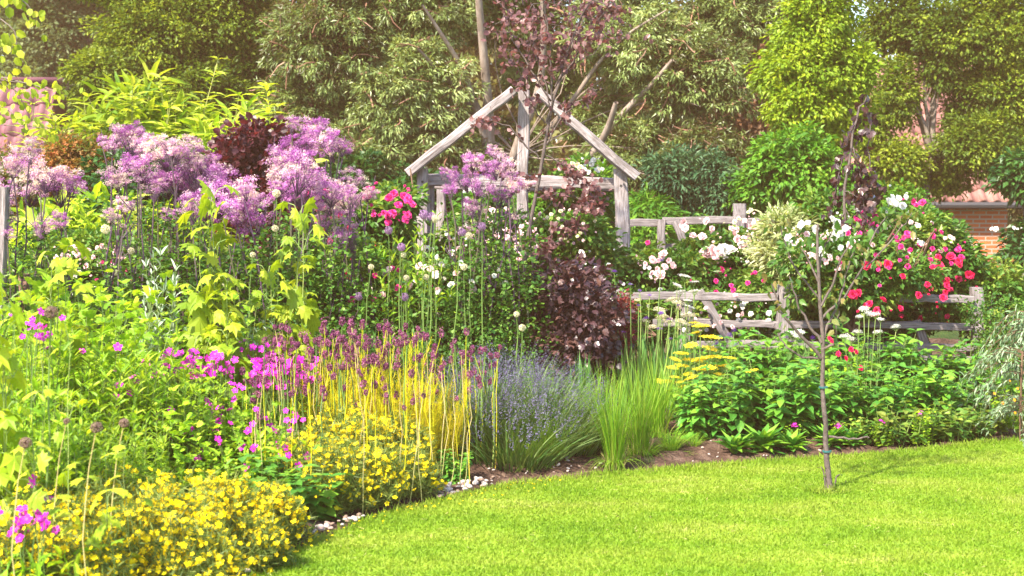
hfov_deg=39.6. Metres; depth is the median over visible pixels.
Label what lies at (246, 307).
leafy perennial
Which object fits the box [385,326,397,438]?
drumstick allium
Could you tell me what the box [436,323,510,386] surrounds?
meadow rue
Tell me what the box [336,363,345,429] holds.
drumstick allium
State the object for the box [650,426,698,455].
arching grass
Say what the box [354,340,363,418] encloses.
drumstick allium
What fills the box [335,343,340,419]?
drumstick allium
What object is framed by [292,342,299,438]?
drumstick allium
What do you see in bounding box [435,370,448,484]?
drumstick allium
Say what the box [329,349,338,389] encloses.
drumstick allium
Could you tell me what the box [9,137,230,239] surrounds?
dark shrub
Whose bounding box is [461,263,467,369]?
round allium
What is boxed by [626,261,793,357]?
rose bush
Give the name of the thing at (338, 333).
drumstick allium
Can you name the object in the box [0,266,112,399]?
leafy perennial
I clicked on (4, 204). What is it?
wooden stake
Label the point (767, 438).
leafy clump
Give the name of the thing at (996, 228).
rose bush
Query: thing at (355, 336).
drumstick allium
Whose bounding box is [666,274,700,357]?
white umbel plant
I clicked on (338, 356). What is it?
drumstick allium
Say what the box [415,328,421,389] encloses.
drumstick allium
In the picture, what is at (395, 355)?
drumstick allium
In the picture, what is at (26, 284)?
wooden stake
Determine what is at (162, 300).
leafy perennial
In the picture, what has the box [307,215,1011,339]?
ground
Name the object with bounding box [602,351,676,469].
ornamental grass
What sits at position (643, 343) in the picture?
iris
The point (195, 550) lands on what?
yellow daisy mound
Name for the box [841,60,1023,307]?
cottage
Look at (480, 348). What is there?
drumstick allium
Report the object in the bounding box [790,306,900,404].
white phlox
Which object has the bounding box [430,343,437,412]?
drumstick allium
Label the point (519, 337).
meadow rue
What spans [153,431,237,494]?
leafy perennial
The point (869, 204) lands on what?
weeping beech
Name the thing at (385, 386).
drumstick allium
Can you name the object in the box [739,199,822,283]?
variegated willow
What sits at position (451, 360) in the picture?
drumstick allium
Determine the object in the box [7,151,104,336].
meadow rue
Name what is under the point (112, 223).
meadow rue
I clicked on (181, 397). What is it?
leafy perennial
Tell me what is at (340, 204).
meadow rue
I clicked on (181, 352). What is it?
magenta campion
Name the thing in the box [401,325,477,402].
meadow rue
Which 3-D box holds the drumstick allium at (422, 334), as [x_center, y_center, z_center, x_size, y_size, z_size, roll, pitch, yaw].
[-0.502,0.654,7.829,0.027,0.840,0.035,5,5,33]
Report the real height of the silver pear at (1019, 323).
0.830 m
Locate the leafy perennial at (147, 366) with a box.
[41,322,199,488]
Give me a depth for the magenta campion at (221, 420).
7.47 m
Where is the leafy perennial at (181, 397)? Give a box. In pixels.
[132,353,226,491]
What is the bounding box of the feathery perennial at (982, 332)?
[953,279,1023,372]
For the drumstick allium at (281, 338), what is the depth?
7.99 m
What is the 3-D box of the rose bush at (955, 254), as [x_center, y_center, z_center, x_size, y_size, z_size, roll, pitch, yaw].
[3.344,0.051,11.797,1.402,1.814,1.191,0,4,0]
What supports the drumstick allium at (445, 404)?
on the flower bed soil
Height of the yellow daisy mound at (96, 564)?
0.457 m
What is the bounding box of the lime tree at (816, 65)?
[741,0,898,157]
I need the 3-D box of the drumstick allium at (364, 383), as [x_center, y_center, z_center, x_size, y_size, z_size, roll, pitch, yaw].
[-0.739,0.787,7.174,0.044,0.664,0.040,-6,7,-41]
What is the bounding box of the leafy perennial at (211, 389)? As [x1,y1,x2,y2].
[149,373,226,477]
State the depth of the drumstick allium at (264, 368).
6.98 m
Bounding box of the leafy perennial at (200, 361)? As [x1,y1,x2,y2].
[95,328,237,412]
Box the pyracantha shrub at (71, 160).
[0,126,120,223]
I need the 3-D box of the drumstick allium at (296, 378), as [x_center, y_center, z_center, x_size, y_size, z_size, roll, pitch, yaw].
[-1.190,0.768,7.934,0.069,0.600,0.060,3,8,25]
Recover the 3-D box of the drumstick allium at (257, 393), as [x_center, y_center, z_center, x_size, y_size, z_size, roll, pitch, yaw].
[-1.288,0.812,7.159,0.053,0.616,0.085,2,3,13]
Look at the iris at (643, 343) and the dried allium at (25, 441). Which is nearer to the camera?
the dried allium at (25, 441)
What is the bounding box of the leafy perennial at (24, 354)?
[0,319,63,488]
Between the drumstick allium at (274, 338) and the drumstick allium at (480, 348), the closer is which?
the drumstick allium at (274, 338)
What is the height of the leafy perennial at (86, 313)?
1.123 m
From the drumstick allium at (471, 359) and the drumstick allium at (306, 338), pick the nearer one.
the drumstick allium at (306, 338)
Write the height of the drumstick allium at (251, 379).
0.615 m
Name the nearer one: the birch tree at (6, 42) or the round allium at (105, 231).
the birch tree at (6, 42)
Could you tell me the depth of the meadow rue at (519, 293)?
9.85 m
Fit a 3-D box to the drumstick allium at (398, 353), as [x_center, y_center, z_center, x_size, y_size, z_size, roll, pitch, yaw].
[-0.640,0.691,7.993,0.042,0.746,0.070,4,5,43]
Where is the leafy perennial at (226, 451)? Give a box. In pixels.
[189,436,254,485]
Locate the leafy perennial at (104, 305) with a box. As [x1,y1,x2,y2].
[24,269,159,404]
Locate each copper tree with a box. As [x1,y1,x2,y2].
[463,0,652,274]
[681,1,788,152]
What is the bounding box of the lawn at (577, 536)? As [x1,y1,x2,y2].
[250,441,1023,575]
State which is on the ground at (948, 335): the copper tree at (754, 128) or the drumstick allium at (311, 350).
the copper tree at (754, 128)
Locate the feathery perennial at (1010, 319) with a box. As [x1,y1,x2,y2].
[981,293,1023,394]
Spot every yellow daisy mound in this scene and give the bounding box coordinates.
[0,483,79,545]
[0,512,86,575]
[8,471,81,519]
[29,512,140,575]
[49,472,130,542]
[74,461,145,514]
[81,480,189,575]
[133,463,236,539]
[136,502,255,575]
[184,467,285,529]
[225,505,304,575]
[243,477,320,545]
[260,422,336,483]
[298,402,353,448]
[298,435,377,515]
[322,399,399,455]
[346,436,415,509]
[376,405,438,465]
[380,440,447,502]
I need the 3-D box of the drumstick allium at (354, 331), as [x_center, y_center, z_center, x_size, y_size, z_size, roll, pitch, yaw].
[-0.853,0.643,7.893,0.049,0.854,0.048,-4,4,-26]
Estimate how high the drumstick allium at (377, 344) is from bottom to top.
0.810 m
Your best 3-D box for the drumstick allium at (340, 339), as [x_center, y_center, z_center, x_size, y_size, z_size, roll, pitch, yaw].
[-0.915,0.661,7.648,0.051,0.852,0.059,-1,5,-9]
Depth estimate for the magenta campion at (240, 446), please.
7.14 m
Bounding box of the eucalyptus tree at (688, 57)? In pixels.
[245,0,788,311]
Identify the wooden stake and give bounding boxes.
[0,187,9,338]
[18,274,29,333]
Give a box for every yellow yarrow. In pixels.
[657,322,735,421]
[672,368,757,416]
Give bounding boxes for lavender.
[391,344,592,454]
[413,338,606,412]
[436,383,606,471]
[443,352,659,456]
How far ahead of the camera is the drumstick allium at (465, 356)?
8.22 m
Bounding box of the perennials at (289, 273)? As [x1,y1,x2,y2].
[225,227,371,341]
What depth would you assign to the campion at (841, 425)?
8.96 m
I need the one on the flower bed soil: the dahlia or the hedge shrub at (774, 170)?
the dahlia
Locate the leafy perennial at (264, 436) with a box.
[253,435,286,459]
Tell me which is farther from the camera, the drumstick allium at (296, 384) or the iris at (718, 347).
the iris at (718, 347)
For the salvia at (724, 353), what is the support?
on the flower bed soil
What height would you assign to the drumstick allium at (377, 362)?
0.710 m
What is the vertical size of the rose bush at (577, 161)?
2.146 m
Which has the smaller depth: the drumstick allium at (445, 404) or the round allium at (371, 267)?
the drumstick allium at (445, 404)
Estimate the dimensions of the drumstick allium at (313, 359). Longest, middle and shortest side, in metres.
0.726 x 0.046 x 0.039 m
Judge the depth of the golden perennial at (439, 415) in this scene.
8.10 m
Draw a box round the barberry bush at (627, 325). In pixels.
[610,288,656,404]
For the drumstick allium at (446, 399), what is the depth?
8.18 m
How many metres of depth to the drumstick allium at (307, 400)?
7.91 m
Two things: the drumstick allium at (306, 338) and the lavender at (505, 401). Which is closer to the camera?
the drumstick allium at (306, 338)
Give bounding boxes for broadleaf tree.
[56,0,304,129]
[850,0,1023,205]
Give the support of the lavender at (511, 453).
on the flower bed soil
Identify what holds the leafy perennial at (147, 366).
on the flower bed soil
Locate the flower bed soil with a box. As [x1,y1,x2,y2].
[10,338,1023,574]
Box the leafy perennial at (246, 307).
[156,293,255,364]
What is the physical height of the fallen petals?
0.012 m
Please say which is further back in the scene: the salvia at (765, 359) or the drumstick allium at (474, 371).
the salvia at (765, 359)
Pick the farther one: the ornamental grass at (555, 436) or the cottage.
the cottage
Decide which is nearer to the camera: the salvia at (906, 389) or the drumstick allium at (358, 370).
the drumstick allium at (358, 370)
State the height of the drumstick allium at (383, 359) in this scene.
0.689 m
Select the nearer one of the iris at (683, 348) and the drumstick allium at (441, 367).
the drumstick allium at (441, 367)
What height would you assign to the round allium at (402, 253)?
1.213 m
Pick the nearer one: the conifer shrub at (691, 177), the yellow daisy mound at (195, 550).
the yellow daisy mound at (195, 550)
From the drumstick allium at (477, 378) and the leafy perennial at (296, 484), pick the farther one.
the drumstick allium at (477, 378)
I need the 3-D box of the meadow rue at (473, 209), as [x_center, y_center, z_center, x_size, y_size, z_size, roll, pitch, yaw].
[-0.202,-0.045,10.043,0.880,1.941,1.054,0,4,0]
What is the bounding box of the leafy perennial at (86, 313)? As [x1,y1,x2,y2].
[1,286,165,463]
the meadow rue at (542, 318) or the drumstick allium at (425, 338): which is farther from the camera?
the meadow rue at (542, 318)
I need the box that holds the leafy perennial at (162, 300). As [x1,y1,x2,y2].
[109,287,202,396]
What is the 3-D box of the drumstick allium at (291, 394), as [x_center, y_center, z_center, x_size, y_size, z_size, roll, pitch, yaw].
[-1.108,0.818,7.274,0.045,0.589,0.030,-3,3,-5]
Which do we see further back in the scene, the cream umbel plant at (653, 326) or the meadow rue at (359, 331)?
the cream umbel plant at (653, 326)
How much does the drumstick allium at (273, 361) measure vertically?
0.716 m
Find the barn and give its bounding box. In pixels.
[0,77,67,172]
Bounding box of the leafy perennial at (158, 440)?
[95,407,177,496]
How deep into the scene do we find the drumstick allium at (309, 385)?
7.83 m
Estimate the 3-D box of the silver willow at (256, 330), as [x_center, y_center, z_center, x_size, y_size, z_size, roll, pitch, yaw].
[-1.509,0.613,8.486,0.219,0.834,0.255,0,4,0]
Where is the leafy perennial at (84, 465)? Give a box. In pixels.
[42,391,153,496]
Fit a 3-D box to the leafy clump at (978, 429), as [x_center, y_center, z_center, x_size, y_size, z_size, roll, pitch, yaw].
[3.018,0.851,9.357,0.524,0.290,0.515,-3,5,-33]
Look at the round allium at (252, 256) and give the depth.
9.28 m
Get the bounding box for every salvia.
[668,377,731,440]
[672,332,762,404]
[682,361,779,439]
[696,329,807,399]
[708,327,815,392]
[725,357,820,437]
[740,329,827,405]
[767,356,851,436]
[780,328,870,404]
[809,360,905,429]
[816,328,923,398]
[846,353,945,423]
[870,335,967,389]
[887,362,972,421]
[905,338,994,398]
[936,370,998,424]
[952,355,1019,414]
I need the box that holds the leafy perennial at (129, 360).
[65,331,207,471]
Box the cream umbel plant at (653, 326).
[631,297,699,373]
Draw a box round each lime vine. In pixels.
[0,272,43,529]
[0,389,62,571]
[28,240,100,459]
[48,323,89,543]
[54,475,113,549]
[62,452,128,575]
[86,429,152,575]
[172,179,248,415]
[189,264,250,415]
[242,259,292,423]
[273,196,330,407]
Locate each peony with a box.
[349,230,427,341]
[371,209,459,363]
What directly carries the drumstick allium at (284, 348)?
on the flower bed soil
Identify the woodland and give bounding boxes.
[1,0,1022,245]
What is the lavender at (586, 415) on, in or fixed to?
on the flower bed soil
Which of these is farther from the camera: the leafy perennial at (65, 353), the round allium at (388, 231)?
the round allium at (388, 231)
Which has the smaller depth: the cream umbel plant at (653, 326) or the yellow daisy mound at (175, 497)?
the yellow daisy mound at (175, 497)
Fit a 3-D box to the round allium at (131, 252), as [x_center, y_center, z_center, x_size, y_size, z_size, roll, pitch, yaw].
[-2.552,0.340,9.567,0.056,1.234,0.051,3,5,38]
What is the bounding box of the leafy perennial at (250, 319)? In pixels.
[221,296,279,403]
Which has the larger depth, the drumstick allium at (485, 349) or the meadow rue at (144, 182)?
the meadow rue at (144, 182)
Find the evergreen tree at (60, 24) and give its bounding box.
[0,0,131,129]
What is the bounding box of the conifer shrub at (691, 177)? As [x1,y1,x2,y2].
[632,138,756,226]
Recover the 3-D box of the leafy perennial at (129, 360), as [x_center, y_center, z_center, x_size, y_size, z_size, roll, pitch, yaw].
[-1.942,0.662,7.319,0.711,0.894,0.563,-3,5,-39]
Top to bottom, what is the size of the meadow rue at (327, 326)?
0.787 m
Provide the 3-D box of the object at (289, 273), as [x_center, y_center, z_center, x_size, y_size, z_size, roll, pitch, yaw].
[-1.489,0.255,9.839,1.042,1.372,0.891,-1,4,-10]
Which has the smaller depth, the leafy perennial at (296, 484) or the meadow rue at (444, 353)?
the leafy perennial at (296, 484)
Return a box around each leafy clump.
[714,430,758,453]
[740,423,787,453]
[774,429,809,451]
[785,419,820,439]
[811,424,847,448]
[830,415,886,445]
[836,426,868,446]
[854,402,921,446]
[877,399,968,445]
[914,400,980,441]
[930,392,1008,439]
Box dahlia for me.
[810,336,876,400]
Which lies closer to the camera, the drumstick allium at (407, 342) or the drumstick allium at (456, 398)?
the drumstick allium at (407, 342)
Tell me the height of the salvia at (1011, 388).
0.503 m
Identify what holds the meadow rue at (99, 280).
on the flower bed soil
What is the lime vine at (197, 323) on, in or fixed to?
on the flower bed soil
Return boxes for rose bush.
[7,225,157,354]
[126,234,295,306]
[304,169,430,282]
[337,243,513,340]
[413,188,561,309]
[517,201,635,286]
[528,152,614,229]
[613,234,743,363]
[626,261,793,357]
[665,202,808,356]
[767,212,952,365]
[853,184,995,351]
[965,226,1021,364]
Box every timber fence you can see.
[413,203,858,249]
[614,284,984,376]
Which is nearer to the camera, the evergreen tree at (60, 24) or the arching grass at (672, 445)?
the arching grass at (672, 445)
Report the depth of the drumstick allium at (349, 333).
7.68 m
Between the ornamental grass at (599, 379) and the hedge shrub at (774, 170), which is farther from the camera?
the hedge shrub at (774, 170)
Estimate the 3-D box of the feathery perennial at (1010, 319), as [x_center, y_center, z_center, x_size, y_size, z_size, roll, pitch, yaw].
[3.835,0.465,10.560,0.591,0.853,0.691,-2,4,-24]
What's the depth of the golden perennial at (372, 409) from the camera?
8.02 m
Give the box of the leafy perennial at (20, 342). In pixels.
[0,287,141,426]
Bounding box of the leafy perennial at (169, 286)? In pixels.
[70,270,189,422]
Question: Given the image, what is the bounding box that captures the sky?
[150,0,951,142]
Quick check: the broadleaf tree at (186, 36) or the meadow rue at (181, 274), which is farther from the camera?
the broadleaf tree at (186, 36)
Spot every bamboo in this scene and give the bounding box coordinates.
[7,180,172,338]
[10,97,157,213]
[32,55,230,197]
[71,195,282,342]
[129,80,328,340]
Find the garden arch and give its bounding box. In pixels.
[405,87,639,336]
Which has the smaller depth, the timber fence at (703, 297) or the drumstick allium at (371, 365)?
the drumstick allium at (371, 365)
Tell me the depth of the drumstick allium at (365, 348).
7.75 m
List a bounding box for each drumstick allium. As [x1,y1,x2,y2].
[239,366,256,436]
[248,377,255,433]
[250,397,256,457]
[253,389,261,467]
[254,411,262,442]
[255,374,268,440]
[258,374,267,475]
[259,360,270,459]
[261,333,277,429]
[262,335,269,449]
[262,381,270,442]
[266,357,276,437]
[270,354,275,433]
[271,340,279,434]
[272,324,281,436]
[276,353,284,434]
[277,362,281,417]
[278,323,286,358]
[278,332,283,372]
[279,380,285,434]
[280,343,288,437]
[281,321,292,417]
[288,348,292,435]
[288,392,298,441]
[289,336,294,423]
[289,385,297,431]
[290,341,296,435]
[291,380,298,475]
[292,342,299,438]
[293,373,304,427]
[296,363,302,427]
[297,385,309,411]
[298,331,302,372]
[299,330,312,422]
[299,371,312,483]
[301,358,312,452]
[302,385,309,421]
[304,344,314,430]
[306,346,310,421]
[308,354,330,416]
[309,356,318,433]
[313,335,320,431]
[318,335,325,411]
[318,337,326,414]
[320,386,325,445]
[321,316,326,406]
[321,327,328,395]
[322,350,327,402]
[322,393,336,433]
[323,362,336,421]
[324,337,331,410]
[325,328,339,419]
[327,371,339,428]
[329,333,334,421]
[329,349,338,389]
[332,345,353,416]
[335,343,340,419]
[335,353,343,419]
[336,332,344,405]
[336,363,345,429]
[338,316,345,421]
[338,335,344,427]
[338,335,349,419]
[341,351,349,427]
[342,357,354,415]
[342,361,345,416]
[344,316,359,411]
[344,341,352,394]
[344,354,354,420]
[347,332,352,421]
[347,342,367,411]
[352,333,361,420]
[352,354,357,402]
[353,327,358,417]
[354,334,361,401]
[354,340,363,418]
[354,366,363,454]
[358,354,375,513]
[359,319,364,418]
[360,379,367,458]
[362,342,371,413]
[362,357,378,409]
[362,389,367,514]
[363,333,367,386]
[363,334,370,418]
[364,352,381,415]
[367,352,382,393]
[369,353,375,425]
[369,357,375,427]
[370,378,378,412]
[372,336,380,408]
[374,323,381,402]
[378,318,392,422]
[380,357,384,415]
[381,381,387,423]
[383,348,389,414]
[383,362,390,405]
[383,392,388,439]
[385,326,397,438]
[386,342,392,424]
[388,326,394,386]
[388,333,400,414]
[391,352,401,401]
[391,357,402,502]
[393,347,401,418]
[394,391,399,414]
[398,405,406,504]
[399,339,409,426]
[401,331,407,434]
[403,322,412,410]
[403,335,412,442]
[408,366,417,505]
[409,397,420,438]
[412,333,421,453]
[413,352,422,431]
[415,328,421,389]
[417,354,424,416]
[418,353,422,441]
[418,391,427,502]
[420,331,424,427]
[423,333,429,416]
[424,327,444,473]
[429,349,435,453]
[429,353,435,490]
[429,360,447,464]
[429,363,435,459]
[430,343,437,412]
[432,352,437,445]
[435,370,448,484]
[436,364,444,494]
[442,361,446,395]
[444,342,453,447]
[445,361,452,460]
[448,356,455,481]
[451,347,456,417]
[452,338,461,457]
[454,396,458,464]
[458,372,466,446]
[459,349,464,484]
[459,357,465,456]
[460,348,466,441]
[460,367,467,452]
[462,386,473,460]
[463,328,469,483]
[464,370,472,486]
[467,349,472,445]
[467,357,472,422]
[470,345,485,392]
[471,367,477,396]
[473,374,482,446]
[475,382,482,463]
[477,346,484,448]
[477,359,482,401]
[480,369,489,428]
[481,346,487,451]
[485,377,493,449]
[488,352,494,467]
[488,363,492,452]
[492,361,497,439]
[493,344,501,414]
[494,352,499,468]
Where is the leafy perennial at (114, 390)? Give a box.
[16,340,151,493]
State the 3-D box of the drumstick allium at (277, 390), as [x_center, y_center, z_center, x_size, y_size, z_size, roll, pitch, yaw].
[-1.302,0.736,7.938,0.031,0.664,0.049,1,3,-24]
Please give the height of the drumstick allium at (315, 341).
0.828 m
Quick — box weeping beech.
[821,94,898,351]
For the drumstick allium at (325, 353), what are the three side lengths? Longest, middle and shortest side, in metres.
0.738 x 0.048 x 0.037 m
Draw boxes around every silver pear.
[951,343,1023,433]
[966,304,1023,399]
[968,384,1016,432]
[975,393,1023,446]
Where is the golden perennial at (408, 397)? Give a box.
[327,333,442,434]
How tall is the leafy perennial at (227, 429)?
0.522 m
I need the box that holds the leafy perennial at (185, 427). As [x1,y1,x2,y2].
[96,385,220,492]
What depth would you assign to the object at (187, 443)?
7.24 m
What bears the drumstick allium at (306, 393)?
on the flower bed soil
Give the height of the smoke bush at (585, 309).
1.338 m
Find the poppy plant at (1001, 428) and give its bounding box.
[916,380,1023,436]
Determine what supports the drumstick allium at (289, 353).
on the flower bed soil
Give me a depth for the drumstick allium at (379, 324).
8.26 m
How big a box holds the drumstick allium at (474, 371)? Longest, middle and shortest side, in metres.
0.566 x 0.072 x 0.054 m
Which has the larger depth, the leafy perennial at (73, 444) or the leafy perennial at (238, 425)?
the leafy perennial at (238, 425)
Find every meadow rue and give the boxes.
[0,135,68,388]
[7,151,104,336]
[69,190,178,360]
[70,250,199,353]
[72,120,175,351]
[88,132,203,362]
[123,235,243,349]
[137,133,251,361]
[139,235,308,376]
[171,143,301,363]
[184,244,324,346]
[230,147,381,393]
[233,304,338,424]
[244,115,370,311]
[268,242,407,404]
[291,165,414,387]
[292,320,349,420]
[312,254,417,351]
[325,321,398,414]
[368,324,435,410]
[379,277,477,372]
[389,258,509,398]
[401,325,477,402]
[418,262,543,374]
[422,144,543,380]
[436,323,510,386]
[438,257,563,385]
[450,143,571,383]
[478,265,559,360]
[478,320,550,383]
[608,271,644,303]
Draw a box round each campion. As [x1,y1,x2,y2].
[0,505,96,575]
[1,474,60,530]
[9,307,79,493]
[10,342,201,480]
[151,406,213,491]
[155,347,208,425]
[180,406,322,488]
[186,350,241,440]
[186,381,269,478]
[208,339,280,439]
[239,411,305,473]
[243,355,311,443]
[261,356,334,433]
[781,420,800,434]
[830,421,849,444]
[870,417,898,446]
[907,407,937,446]
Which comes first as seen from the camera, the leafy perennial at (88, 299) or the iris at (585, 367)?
the leafy perennial at (88, 299)
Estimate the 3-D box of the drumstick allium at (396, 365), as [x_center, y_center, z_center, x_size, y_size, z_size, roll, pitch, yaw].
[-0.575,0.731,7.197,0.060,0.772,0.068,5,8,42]
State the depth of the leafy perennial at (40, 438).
6.07 m
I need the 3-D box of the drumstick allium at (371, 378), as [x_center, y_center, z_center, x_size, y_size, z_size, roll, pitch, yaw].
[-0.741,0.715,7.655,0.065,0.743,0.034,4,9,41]
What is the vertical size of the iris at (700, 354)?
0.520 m
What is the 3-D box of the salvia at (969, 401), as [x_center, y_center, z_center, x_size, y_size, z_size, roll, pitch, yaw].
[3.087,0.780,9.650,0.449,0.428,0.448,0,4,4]
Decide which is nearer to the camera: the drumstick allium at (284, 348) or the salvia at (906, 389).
the drumstick allium at (284, 348)
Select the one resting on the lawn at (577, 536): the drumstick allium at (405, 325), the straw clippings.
the straw clippings
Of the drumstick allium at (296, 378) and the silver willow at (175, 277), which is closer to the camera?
the drumstick allium at (296, 378)
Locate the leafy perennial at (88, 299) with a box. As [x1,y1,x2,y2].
[8,237,110,399]
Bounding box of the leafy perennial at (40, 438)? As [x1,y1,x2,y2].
[0,373,82,496]
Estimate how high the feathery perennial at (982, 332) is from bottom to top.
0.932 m
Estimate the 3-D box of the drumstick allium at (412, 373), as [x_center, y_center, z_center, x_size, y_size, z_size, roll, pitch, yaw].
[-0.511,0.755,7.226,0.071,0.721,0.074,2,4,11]
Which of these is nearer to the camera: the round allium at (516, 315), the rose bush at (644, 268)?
the round allium at (516, 315)
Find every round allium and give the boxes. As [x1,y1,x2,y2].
[101,224,110,312]
[128,247,134,327]
[248,252,255,338]
[271,225,280,331]
[272,189,280,325]
[354,292,361,346]
[362,264,373,353]
[384,226,392,342]
[397,243,404,337]
[400,252,405,371]
[400,293,408,361]
[403,275,408,372]
[419,209,428,351]
[420,274,428,365]
[426,212,435,384]
[428,214,438,374]
[433,216,438,366]
[453,228,466,375]
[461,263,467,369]
[465,232,472,346]
[478,222,485,369]
[514,312,518,386]
[518,324,525,380]
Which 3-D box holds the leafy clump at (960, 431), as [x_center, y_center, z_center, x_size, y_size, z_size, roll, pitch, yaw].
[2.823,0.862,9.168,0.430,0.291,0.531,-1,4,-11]
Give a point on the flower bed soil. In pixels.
(712, 448)
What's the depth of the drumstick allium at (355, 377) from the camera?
7.85 m
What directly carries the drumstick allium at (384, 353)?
on the flower bed soil
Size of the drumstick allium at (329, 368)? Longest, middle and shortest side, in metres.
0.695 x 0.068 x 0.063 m
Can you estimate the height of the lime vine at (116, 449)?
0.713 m
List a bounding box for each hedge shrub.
[720,120,882,337]
[745,177,978,248]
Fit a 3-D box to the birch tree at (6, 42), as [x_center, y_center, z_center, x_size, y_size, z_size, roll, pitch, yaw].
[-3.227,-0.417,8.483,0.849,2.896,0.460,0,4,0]
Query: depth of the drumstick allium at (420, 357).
7.76 m
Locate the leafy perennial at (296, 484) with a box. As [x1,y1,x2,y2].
[229,444,354,521]
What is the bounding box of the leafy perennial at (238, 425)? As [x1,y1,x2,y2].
[178,383,258,478]
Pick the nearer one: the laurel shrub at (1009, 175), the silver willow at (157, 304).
the silver willow at (157, 304)
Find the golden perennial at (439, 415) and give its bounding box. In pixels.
[374,367,471,464]
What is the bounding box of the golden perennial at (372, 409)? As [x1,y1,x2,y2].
[292,356,393,429]
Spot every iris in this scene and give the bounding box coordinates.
[354,326,389,404]
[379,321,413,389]
[407,325,437,403]
[569,350,601,420]
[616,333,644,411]
[641,330,671,407]
[659,333,694,412]
[689,339,714,373]
[710,338,735,360]
[799,343,814,365]
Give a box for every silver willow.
[138,259,180,378]
[140,245,181,380]
[236,315,266,403]
[246,320,275,437]
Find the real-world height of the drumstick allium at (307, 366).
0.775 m
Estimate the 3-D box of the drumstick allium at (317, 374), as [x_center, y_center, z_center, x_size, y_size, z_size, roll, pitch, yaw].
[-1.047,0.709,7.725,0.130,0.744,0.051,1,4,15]
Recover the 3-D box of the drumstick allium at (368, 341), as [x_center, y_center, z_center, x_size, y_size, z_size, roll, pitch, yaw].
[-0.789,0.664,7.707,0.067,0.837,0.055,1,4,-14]
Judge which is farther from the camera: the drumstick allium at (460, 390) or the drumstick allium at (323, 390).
the drumstick allium at (460, 390)
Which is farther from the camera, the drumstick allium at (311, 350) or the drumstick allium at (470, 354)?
the drumstick allium at (470, 354)
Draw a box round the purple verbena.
[611,259,679,397]
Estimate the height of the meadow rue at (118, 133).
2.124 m
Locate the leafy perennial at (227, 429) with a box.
[206,396,293,481]
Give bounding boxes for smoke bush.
[194,112,338,273]
[498,251,636,402]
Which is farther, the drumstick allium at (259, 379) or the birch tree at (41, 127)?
the birch tree at (41, 127)
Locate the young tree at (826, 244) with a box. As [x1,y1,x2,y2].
[761,206,925,490]
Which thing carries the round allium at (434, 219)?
on the flower bed soil
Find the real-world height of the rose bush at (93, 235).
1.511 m
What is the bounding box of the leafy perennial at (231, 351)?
[151,332,254,435]
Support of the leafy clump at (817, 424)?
on the flower bed soil
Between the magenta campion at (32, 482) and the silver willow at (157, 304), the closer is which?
the magenta campion at (32, 482)
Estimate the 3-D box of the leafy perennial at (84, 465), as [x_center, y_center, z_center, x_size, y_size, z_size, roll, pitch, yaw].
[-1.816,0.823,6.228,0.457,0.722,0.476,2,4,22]
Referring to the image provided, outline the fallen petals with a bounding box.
[302,479,560,545]
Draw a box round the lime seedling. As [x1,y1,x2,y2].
[434,448,474,484]
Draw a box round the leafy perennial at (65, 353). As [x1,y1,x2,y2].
[0,302,112,490]
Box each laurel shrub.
[320,144,461,267]
[980,146,1023,279]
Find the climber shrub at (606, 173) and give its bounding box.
[434,159,616,312]
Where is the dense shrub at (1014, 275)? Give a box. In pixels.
[757,186,1023,356]
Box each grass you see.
[504,426,555,472]
[533,413,579,462]
[573,433,599,456]
[574,359,632,454]
[576,357,647,474]
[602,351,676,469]
[617,339,691,438]
[626,434,675,460]
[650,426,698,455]
[673,431,707,446]
[800,482,850,494]
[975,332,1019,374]
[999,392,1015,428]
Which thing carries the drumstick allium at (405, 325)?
on the flower bed soil
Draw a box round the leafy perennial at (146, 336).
[51,300,206,424]
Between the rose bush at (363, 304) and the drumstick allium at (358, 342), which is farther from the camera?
the rose bush at (363, 304)
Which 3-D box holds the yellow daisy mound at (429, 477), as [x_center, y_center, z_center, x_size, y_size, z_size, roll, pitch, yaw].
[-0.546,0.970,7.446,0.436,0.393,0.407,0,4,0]
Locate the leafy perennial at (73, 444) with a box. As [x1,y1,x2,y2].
[12,378,133,511]
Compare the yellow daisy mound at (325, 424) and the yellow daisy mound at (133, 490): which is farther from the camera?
the yellow daisy mound at (325, 424)
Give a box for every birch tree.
[0,0,46,74]
[0,70,82,143]
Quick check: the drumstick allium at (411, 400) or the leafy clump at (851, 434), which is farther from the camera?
the leafy clump at (851, 434)
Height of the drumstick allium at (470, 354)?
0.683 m
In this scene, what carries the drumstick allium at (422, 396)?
on the flower bed soil
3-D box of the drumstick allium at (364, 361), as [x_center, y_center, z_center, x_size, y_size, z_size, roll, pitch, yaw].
[-0.714,0.724,7.100,0.062,0.799,0.124,1,4,13]
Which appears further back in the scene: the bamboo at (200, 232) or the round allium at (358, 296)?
the bamboo at (200, 232)
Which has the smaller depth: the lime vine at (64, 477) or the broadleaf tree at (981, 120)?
the lime vine at (64, 477)
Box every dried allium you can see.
[11,437,31,575]
[44,306,58,504]
[53,418,69,525]
[82,422,102,575]
[110,418,129,533]
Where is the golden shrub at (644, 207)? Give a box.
[615,181,753,255]
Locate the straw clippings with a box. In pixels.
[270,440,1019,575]
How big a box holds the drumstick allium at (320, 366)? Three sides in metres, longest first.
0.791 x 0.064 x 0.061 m
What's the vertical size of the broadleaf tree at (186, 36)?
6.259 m
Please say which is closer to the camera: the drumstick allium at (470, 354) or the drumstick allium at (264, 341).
the drumstick allium at (264, 341)
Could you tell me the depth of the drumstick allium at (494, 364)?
8.27 m
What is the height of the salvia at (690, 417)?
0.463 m
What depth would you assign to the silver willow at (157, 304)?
8.43 m
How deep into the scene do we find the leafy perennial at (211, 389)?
7.54 m

